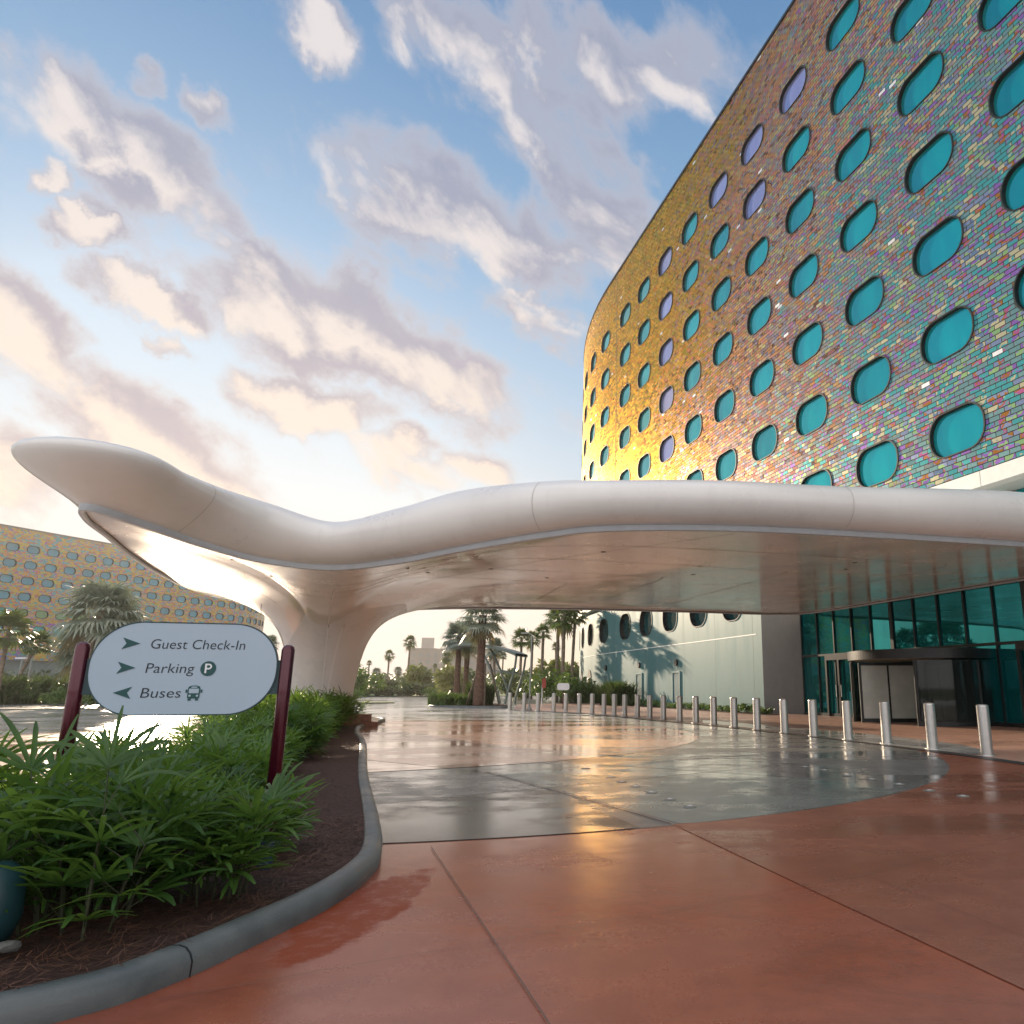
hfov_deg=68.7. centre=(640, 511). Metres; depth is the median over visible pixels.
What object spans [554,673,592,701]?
shrub
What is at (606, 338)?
window
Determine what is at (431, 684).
shrub
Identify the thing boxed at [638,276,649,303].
window
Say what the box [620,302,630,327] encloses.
window
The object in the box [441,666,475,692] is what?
shrub
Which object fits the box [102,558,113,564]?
window
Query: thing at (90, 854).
lady palm
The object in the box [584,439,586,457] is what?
window
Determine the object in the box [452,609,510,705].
palm tree
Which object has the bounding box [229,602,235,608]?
window
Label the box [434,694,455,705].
shrub
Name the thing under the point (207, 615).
window
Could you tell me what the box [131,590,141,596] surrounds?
window
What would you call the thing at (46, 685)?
shrub
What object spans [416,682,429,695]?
shrub
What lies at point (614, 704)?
bollard
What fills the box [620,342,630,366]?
window
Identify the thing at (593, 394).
window
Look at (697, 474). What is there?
window
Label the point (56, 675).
wood
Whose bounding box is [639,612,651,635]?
window
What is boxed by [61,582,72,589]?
window
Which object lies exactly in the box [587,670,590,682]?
window
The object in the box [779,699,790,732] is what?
bollard
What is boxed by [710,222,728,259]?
window
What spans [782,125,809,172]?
window
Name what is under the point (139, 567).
window
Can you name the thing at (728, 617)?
window
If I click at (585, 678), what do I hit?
shrub
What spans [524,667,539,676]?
shrub
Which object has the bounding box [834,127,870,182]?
window
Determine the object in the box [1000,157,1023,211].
window
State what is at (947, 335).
window
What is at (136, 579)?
window
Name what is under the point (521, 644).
palm tree
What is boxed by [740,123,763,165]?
window
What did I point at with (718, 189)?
window
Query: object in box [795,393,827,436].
window
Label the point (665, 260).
window
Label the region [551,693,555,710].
bollard
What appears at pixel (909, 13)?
window
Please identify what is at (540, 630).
palm tree
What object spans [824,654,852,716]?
door
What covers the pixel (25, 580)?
window
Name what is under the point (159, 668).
direction sign
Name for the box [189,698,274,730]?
lady palm
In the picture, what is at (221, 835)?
lady palm
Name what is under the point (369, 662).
palm tree
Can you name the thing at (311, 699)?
lady palm
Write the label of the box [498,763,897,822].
green slate slab
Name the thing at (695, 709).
bollard
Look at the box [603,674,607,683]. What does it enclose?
door
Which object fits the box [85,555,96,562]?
window
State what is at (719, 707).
groundcover plant
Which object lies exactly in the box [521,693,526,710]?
bollard
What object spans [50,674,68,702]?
shrub
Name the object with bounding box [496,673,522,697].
shrub
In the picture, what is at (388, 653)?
palm tree
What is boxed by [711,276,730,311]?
window
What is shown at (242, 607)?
window
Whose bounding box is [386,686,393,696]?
shrub
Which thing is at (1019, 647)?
door
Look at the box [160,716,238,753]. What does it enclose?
lady palm
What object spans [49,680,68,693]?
shrub
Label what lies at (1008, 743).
pavement
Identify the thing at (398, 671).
palm tree
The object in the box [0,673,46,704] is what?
shrub
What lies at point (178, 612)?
window
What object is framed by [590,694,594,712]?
bollard
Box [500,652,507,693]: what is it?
palm tree
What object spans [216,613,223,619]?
window
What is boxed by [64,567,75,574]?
window
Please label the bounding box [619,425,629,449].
window
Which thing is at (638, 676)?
door
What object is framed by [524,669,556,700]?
shrub
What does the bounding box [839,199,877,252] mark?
window
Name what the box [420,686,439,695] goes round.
shrub
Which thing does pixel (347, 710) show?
lady palm
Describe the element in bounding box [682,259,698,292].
window
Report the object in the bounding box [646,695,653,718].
bollard
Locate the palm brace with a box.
[465,663,499,705]
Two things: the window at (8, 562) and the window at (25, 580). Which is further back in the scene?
the window at (25, 580)
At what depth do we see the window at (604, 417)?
64.88 m
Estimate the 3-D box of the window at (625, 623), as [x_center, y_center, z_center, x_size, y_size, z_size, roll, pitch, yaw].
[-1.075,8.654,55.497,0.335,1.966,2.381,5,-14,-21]
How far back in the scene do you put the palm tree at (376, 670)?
128.86 m
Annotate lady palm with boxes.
[0,705,242,940]
[0,726,53,788]
[0,748,79,899]
[19,741,192,900]
[39,738,222,842]
[45,724,192,782]
[48,731,211,779]
[135,760,319,905]
[142,735,240,774]
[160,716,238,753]
[161,732,266,841]
[169,716,300,800]
[173,729,232,754]
[182,715,261,745]
[185,724,256,743]
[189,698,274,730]
[190,714,238,729]
[197,705,271,734]
[204,705,268,727]
[205,773,329,852]
[211,729,295,781]
[217,725,301,771]
[234,711,297,747]
[237,721,310,768]
[244,698,337,759]
[256,699,322,725]
[256,706,336,755]
[258,685,311,712]
[267,695,343,753]
[268,686,337,733]
[294,686,344,718]
[307,685,360,731]
[313,704,339,740]
[320,689,359,727]
[323,698,349,734]
[339,693,357,714]
[343,691,372,713]
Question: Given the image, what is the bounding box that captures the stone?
[0,940,21,953]
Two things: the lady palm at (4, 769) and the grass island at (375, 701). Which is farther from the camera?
the grass island at (375, 701)
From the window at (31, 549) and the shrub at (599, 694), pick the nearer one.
the shrub at (599, 694)
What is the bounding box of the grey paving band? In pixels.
[703,720,979,754]
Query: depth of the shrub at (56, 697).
44.19 m
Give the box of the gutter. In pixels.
[518,710,1023,764]
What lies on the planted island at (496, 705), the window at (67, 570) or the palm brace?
the palm brace
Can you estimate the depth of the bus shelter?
56.77 m
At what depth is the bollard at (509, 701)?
41.23 m
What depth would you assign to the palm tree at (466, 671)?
62.59 m
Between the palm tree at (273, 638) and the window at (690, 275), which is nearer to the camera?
the window at (690, 275)
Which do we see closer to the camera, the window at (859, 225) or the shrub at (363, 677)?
the window at (859, 225)
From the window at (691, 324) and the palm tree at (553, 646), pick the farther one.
the palm tree at (553, 646)
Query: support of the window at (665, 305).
in the hotel tower
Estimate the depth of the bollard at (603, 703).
34.36 m
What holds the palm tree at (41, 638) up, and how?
on the lawn
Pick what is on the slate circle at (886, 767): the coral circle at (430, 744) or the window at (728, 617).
the coral circle at (430, 744)
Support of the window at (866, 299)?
in the hotel tower
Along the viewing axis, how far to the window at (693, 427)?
46.77 m
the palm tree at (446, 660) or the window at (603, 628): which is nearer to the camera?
the window at (603, 628)
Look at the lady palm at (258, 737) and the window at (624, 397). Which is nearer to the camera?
the lady palm at (258, 737)
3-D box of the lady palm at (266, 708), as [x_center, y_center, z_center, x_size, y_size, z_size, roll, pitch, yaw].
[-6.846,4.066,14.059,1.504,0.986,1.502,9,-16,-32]
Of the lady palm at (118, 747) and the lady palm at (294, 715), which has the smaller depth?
the lady palm at (118, 747)
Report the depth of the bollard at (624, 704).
32.09 m
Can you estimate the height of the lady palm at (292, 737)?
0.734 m
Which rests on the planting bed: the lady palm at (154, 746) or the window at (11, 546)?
the lady palm at (154, 746)
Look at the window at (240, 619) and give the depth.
221.00 m
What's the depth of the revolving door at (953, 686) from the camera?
24.39 m
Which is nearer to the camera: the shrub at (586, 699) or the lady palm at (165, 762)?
the lady palm at (165, 762)
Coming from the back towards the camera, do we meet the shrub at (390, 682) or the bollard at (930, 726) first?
the shrub at (390, 682)
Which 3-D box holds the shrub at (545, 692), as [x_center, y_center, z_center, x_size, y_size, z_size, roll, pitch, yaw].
[-7.030,14.110,59.904,3.879,2.648,3.381,-3,-14,13]
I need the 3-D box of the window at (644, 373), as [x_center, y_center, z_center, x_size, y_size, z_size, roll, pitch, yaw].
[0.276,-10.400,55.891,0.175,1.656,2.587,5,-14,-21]
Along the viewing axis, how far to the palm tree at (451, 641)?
58.77 m
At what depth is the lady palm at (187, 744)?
8.69 m
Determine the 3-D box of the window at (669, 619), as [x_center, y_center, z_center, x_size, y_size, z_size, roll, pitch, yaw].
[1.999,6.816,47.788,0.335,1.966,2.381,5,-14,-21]
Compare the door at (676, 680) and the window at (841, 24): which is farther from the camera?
the door at (676, 680)
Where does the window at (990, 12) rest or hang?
in the hotel tower
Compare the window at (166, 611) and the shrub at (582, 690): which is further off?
the window at (166, 611)
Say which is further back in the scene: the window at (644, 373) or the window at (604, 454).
the window at (604, 454)
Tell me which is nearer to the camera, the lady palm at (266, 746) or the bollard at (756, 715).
the lady palm at (266, 746)
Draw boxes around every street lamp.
[15,657,27,674]
[27,655,33,679]
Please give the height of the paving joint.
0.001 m
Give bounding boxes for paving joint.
[159,747,1022,1023]
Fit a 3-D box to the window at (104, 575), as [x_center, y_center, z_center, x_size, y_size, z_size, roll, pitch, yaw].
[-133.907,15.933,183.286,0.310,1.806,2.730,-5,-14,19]
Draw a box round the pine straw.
[0,741,369,991]
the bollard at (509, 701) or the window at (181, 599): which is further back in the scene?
the window at (181, 599)
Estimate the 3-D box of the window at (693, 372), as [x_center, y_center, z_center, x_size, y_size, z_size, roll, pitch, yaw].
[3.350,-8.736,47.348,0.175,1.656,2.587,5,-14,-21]
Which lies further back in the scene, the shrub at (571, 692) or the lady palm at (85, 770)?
the shrub at (571, 692)
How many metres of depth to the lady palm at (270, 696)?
17.37 m
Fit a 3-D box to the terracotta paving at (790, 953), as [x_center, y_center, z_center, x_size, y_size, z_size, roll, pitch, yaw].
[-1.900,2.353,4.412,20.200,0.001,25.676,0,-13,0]
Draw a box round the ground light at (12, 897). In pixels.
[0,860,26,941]
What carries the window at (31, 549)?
in the hotel wing
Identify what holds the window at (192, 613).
in the hotel wing
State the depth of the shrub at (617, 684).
50.55 m
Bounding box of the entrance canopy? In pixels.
[11,436,1023,697]
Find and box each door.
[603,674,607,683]
[635,673,641,703]
[672,671,680,706]
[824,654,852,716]
[847,648,996,726]
[1015,643,1023,718]
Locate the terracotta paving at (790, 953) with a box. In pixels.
[52,753,1023,1023]
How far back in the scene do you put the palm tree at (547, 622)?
64.45 m
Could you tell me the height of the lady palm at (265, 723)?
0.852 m
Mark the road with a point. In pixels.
(46, 717)
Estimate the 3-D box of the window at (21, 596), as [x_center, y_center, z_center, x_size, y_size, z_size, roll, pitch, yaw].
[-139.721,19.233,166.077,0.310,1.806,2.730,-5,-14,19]
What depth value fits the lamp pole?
40.34 m
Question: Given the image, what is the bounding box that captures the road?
[0,696,944,843]
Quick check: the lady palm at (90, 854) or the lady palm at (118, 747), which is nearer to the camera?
the lady palm at (90, 854)
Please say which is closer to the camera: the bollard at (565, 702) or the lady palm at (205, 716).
the lady palm at (205, 716)
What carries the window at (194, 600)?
in the hotel wing
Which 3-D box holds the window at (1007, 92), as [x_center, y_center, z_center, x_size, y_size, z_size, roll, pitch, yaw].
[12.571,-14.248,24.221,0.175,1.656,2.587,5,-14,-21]
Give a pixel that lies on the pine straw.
(159, 944)
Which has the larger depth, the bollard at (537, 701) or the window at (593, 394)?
the window at (593, 394)
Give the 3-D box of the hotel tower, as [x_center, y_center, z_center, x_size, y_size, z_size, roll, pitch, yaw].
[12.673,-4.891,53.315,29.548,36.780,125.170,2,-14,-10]
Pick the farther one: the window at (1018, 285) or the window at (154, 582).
the window at (154, 582)
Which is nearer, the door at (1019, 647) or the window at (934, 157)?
the door at (1019, 647)
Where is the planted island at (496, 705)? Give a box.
[428,703,507,707]
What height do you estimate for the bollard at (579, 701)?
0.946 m
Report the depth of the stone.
3.22 m
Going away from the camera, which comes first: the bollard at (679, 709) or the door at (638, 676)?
the bollard at (679, 709)
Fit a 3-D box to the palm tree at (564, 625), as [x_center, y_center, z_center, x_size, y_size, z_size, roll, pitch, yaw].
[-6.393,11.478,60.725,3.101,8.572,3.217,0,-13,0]
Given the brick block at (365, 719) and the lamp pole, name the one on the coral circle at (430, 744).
the brick block at (365, 719)
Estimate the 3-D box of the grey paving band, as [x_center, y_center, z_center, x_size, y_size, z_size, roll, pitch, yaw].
[4.821,6.352,21.249,1.903,0.001,15.299,4,-14,-17]
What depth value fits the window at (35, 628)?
168.39 m
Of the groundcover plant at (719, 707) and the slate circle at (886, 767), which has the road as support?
the slate circle at (886, 767)
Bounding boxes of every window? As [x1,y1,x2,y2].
[0,574,13,582]
[0,590,9,598]
[3,558,16,566]
[6,542,19,550]
[17,609,27,616]
[18,593,30,600]
[21,577,33,584]
[24,561,36,569]
[27,546,39,553]
[32,626,45,631]
[35,610,48,618]
[38,595,51,602]
[41,579,53,587]
[44,564,56,571]
[47,549,59,556]
[55,612,67,619]
[58,597,70,604]
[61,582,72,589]
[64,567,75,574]
[66,552,78,559]
[82,569,93,576]
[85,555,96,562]
[100,572,110,579]
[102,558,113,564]
[117,574,127,581]
[119,560,129,567]
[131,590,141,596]
[133,576,143,583]
[136,563,145,569]
[145,606,154,612]
[147,592,156,599]
[149,579,158,585]
[160,607,169,614]
[162,594,171,600]
[164,581,173,587]
[175,609,183,615]
[177,596,185,602]
[189,610,197,616]
[191,598,199,603]
[202,612,210,618]
[204,599,212,605]
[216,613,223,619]
[217,601,224,606]
[228,615,234,620]
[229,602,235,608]
[238,616,243,621]
[239,604,244,609]
[581,627,583,648]
[584,404,586,423]
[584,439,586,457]
[585,371,587,390]
[587,623,592,645]
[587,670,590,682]
[589,423,594,443]
[589,460,594,479]
[590,387,595,407]
[591,351,595,372]
[599,619,607,642]
[600,406,608,427]
[600,445,608,466]
[601,330,609,353]
[601,367,609,389]
[619,383,629,407]
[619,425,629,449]
[619,468,629,479]
[619,613,630,639]
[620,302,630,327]
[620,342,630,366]
[637,362,649,388]
[637,407,649,432]
[637,453,650,478]
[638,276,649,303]
[638,318,649,345]
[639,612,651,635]
[658,246,671,276]
[658,291,672,320]
[658,337,672,366]
[659,385,673,413]
[659,435,673,462]
[662,612,676,631]
[681,211,697,245]
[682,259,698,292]
[683,309,699,341]
[683,360,700,391]
[684,414,701,444]
[686,469,702,479]
[689,613,706,626]
[708,171,727,208]
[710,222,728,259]
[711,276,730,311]
[712,331,732,366]
[714,388,734,422]
[715,448,736,479]
[722,614,739,621]
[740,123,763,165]
[742,178,765,220]
[744,236,768,276]
[747,296,771,335]
[749,358,773,396]
[751,424,776,461]
[779,65,806,114]
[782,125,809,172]
[785,187,813,234]
[788,253,818,298]
[791,321,822,365]
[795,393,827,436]
[801,469,832,485]
[825,0,859,51]
[830,59,865,115]
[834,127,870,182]
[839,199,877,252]
[844,275,883,326]
[850,355,890,404]
[855,440,898,486]
[890,0,931,43]
[897,50,943,116]
[904,130,953,194]
[912,215,963,276]
[920,306,973,364]
[928,402,985,458]
[977,0,1021,31]
[988,53,1023,118]
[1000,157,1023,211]
[1013,266,1023,310]
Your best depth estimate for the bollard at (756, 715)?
22.05 m
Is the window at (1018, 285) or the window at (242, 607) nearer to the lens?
the window at (1018, 285)
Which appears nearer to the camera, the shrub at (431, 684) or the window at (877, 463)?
the window at (877, 463)
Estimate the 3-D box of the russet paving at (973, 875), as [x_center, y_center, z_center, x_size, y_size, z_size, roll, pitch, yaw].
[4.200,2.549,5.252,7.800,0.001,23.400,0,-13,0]
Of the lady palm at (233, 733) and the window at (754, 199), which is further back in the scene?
the window at (754, 199)
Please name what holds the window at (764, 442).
in the hotel tower
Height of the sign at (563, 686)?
1.475 m
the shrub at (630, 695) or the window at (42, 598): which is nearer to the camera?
the shrub at (630, 695)
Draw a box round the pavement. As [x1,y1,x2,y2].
[513,703,1023,761]
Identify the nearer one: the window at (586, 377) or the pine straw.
the pine straw
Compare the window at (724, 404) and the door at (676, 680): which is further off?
the door at (676, 680)
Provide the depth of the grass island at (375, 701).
61.35 m
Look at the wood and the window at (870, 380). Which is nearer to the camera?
the window at (870, 380)
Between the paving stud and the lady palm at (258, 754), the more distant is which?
the paving stud
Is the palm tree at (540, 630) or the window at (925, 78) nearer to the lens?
the window at (925, 78)
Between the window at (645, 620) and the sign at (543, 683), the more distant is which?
the window at (645, 620)
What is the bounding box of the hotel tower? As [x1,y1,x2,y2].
[577,0,1023,727]
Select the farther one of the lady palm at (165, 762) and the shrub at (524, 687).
the shrub at (524, 687)
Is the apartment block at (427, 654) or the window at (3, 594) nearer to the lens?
the window at (3, 594)
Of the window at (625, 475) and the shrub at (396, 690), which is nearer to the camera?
the window at (625, 475)
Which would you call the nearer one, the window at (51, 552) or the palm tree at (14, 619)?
the palm tree at (14, 619)
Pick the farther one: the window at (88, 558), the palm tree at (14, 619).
the window at (88, 558)
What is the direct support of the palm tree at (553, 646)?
on the lawn
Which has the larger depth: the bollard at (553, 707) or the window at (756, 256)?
the window at (756, 256)
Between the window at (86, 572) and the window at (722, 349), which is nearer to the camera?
the window at (722, 349)
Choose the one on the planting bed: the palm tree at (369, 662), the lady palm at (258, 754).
the lady palm at (258, 754)
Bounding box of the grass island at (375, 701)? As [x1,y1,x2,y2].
[358,701,394,702]
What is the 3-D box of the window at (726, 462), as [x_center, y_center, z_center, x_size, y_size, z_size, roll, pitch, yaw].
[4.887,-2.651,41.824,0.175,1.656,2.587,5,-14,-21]
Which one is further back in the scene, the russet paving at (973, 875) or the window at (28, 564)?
the window at (28, 564)
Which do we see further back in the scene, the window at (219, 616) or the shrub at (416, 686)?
the window at (219, 616)
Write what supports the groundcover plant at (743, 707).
on the planting strip
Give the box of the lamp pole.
[521,632,531,710]
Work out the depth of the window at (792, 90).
38.46 m
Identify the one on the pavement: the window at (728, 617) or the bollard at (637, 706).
the bollard at (637, 706)
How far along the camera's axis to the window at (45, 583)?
170.94 m
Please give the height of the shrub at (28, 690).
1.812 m
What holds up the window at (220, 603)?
in the hotel wing
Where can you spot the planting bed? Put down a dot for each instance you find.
(58, 995)
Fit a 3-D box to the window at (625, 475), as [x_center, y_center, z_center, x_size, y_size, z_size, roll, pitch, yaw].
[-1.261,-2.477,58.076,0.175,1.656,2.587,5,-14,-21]
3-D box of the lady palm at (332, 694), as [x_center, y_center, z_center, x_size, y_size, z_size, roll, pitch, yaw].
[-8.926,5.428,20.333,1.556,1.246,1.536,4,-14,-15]
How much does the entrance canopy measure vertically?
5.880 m
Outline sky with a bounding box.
[0,0,791,678]
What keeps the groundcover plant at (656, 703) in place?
on the planting strip
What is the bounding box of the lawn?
[368,693,543,695]
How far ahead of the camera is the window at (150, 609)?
193.51 m
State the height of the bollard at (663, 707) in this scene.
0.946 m
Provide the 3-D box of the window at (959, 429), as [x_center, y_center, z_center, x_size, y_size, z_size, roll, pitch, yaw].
[11.034,-2.824,25.572,0.175,1.656,2.587,5,-14,-21]
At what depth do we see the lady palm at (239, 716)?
12.47 m
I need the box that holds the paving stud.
[683,805,696,807]
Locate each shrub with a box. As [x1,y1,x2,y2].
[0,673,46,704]
[1,679,41,700]
[24,674,64,703]
[30,676,55,700]
[37,687,66,705]
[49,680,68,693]
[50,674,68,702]
[82,695,95,705]
[353,689,367,698]
[354,664,386,691]
[371,685,380,695]
[372,674,396,687]
[377,684,388,695]
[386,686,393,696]
[393,686,401,695]
[395,676,405,685]
[399,681,413,695]
[402,681,420,695]
[403,663,433,694]
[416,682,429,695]
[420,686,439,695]
[422,681,439,694]
[427,691,457,704]
[432,662,463,692]
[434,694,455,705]
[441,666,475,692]
[453,694,472,705]
[460,681,499,704]
[495,668,525,688]
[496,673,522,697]
[508,674,532,699]
[516,673,548,696]
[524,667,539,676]
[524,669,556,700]
[529,656,560,696]
[531,669,576,699]
[546,672,584,701]
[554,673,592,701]
[565,662,578,680]
[572,676,596,697]
[575,683,595,702]
[577,685,599,703]
[593,684,604,704]
[597,680,627,704]
[597,680,641,705]
[600,679,632,702]
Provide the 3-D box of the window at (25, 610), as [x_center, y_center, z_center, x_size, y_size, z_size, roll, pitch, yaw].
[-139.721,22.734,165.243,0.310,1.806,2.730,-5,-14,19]
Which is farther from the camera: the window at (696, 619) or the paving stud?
the window at (696, 619)
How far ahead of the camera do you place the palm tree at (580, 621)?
62.69 m
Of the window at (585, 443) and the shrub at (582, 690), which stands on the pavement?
the shrub at (582, 690)
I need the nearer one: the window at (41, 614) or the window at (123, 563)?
the window at (41, 614)
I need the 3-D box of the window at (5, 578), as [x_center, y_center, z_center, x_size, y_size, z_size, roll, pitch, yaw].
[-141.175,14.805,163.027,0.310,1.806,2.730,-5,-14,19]
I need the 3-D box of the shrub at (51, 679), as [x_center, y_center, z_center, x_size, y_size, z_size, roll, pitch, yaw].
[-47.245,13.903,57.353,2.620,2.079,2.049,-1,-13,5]
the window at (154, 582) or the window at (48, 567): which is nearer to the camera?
the window at (48, 567)
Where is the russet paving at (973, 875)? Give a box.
[674,749,1023,988]
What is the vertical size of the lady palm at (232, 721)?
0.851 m
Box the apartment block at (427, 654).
[409,638,499,678]
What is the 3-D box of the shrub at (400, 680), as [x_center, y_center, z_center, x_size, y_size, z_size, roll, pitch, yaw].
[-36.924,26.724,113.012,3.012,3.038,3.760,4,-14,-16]
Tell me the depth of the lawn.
104.32 m
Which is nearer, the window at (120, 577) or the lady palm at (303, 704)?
the lady palm at (303, 704)
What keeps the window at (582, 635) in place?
in the hotel tower
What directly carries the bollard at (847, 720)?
on the grey paving band
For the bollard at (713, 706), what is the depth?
24.93 m
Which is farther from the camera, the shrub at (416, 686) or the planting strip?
the shrub at (416, 686)
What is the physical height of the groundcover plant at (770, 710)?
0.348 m
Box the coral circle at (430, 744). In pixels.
[0,720,697,777]
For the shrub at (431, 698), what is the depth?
48.02 m
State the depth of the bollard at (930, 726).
15.30 m
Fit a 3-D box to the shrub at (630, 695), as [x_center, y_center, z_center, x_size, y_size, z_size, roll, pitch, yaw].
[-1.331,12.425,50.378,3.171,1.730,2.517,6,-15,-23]
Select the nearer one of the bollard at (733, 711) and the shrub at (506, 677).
the bollard at (733, 711)
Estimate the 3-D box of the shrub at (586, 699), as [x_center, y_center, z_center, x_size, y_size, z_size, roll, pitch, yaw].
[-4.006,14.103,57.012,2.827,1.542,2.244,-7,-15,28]
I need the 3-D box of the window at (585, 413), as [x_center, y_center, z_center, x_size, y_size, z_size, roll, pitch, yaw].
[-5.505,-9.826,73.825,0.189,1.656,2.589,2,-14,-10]
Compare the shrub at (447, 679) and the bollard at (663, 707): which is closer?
the bollard at (663, 707)
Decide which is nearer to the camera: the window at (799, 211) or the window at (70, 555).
the window at (799, 211)
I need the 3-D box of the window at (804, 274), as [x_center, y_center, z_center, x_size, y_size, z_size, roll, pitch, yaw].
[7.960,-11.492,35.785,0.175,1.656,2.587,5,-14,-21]
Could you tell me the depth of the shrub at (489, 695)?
47.93 m
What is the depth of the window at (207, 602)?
209.85 m
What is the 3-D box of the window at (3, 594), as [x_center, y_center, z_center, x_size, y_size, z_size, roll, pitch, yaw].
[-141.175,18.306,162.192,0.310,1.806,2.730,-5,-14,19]
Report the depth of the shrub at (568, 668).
82.27 m
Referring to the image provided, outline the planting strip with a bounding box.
[628,705,779,714]
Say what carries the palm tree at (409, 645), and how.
on the lawn
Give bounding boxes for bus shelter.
[450,643,527,703]
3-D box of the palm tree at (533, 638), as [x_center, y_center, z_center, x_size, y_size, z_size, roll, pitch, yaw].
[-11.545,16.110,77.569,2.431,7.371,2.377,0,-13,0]
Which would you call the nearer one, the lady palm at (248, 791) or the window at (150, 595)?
the lady palm at (248, 791)
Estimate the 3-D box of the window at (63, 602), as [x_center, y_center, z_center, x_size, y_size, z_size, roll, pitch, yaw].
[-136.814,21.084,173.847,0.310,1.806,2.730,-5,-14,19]
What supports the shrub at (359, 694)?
on the road
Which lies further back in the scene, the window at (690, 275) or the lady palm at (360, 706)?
the window at (690, 275)
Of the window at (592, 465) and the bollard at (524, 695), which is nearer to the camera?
the bollard at (524, 695)
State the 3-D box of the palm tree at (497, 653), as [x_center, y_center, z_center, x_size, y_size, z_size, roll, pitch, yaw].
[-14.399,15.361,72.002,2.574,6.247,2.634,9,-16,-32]
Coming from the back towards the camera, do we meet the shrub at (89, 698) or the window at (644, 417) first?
the window at (644, 417)
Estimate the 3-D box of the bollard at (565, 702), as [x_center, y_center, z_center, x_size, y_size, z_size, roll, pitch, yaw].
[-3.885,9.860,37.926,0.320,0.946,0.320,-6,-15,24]
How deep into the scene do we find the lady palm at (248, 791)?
5.35 m
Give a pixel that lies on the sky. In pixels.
(326, 260)
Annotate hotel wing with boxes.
[0,524,264,675]
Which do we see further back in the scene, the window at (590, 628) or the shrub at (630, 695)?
the window at (590, 628)
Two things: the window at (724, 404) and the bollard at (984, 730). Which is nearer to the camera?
the bollard at (984, 730)
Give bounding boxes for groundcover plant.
[653,700,660,706]
[717,705,728,710]
[737,703,760,712]
[760,707,774,713]
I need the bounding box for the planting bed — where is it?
[0,717,384,1023]
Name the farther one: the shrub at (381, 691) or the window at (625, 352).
the shrub at (381, 691)
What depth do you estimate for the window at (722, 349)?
43.73 m
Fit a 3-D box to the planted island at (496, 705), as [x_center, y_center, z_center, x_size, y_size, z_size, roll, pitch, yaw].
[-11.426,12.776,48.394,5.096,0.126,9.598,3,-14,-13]
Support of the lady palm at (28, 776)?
on the planting bed
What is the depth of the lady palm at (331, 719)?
15.39 m
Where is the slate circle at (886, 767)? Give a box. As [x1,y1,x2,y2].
[6,727,948,843]
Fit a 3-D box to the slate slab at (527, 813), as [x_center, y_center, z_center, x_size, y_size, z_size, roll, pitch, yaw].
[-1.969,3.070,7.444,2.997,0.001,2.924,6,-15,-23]
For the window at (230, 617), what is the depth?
217.12 m
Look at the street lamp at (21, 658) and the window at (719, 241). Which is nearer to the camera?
the window at (719, 241)
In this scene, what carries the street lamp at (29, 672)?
on the lawn
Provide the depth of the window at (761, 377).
39.01 m
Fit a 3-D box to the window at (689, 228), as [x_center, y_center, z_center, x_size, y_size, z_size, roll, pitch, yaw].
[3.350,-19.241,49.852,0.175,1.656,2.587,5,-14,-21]
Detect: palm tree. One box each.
[0,604,39,689]
[16,629,57,678]
[41,631,87,704]
[46,575,155,706]
[87,601,147,639]
[267,635,281,650]
[366,660,371,682]
[371,668,381,677]
[383,650,395,679]
[393,666,402,683]
[403,635,417,670]
[439,621,474,693]
[440,652,453,669]
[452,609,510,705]
[452,632,476,693]
[485,637,505,699]
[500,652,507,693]
[509,626,532,699]
[526,630,540,698]
[535,622,551,700]
[542,610,576,701]
[548,610,580,702]
[551,641,560,658]
[566,610,589,701]
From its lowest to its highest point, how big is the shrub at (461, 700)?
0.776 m
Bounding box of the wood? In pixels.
[3,669,534,692]
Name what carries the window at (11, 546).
in the hotel wing
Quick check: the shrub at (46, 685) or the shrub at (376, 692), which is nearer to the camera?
the shrub at (46, 685)
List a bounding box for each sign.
[55,622,294,869]
[541,678,545,705]
[557,683,568,708]
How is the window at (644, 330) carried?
in the hotel tower
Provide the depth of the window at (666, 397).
51.46 m
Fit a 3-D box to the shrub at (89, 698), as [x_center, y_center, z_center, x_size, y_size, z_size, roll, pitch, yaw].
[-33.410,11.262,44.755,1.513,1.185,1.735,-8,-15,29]
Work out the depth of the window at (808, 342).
35.11 m
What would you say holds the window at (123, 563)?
in the hotel wing
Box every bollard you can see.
[507,693,511,709]
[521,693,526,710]
[536,693,539,710]
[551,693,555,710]
[563,693,567,711]
[576,693,581,712]
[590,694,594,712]
[602,694,605,713]
[612,694,616,714]
[622,694,626,715]
[634,695,640,717]
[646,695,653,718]
[660,695,666,719]
[676,696,682,720]
[692,696,699,722]
[709,696,718,724]
[730,697,737,726]
[752,698,762,729]
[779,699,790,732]
[808,699,819,735]
[842,700,854,739]
[879,701,893,743]
[923,703,940,748]
[976,704,996,755]
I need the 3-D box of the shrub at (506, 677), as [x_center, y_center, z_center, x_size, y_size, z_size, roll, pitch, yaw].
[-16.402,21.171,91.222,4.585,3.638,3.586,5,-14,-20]
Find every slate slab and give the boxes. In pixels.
[377,789,637,842]
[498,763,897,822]
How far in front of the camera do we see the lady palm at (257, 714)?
11.91 m
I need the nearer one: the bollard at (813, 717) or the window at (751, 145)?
the bollard at (813, 717)
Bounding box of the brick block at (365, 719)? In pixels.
[342,714,377,727]
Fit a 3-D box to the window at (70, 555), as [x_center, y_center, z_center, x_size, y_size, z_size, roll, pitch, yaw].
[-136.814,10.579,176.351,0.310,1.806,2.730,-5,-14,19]
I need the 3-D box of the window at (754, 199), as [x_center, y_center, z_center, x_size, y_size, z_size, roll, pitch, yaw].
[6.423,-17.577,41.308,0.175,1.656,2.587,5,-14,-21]
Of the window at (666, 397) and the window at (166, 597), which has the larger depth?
the window at (166, 597)
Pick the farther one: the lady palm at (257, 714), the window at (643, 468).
the window at (643, 468)

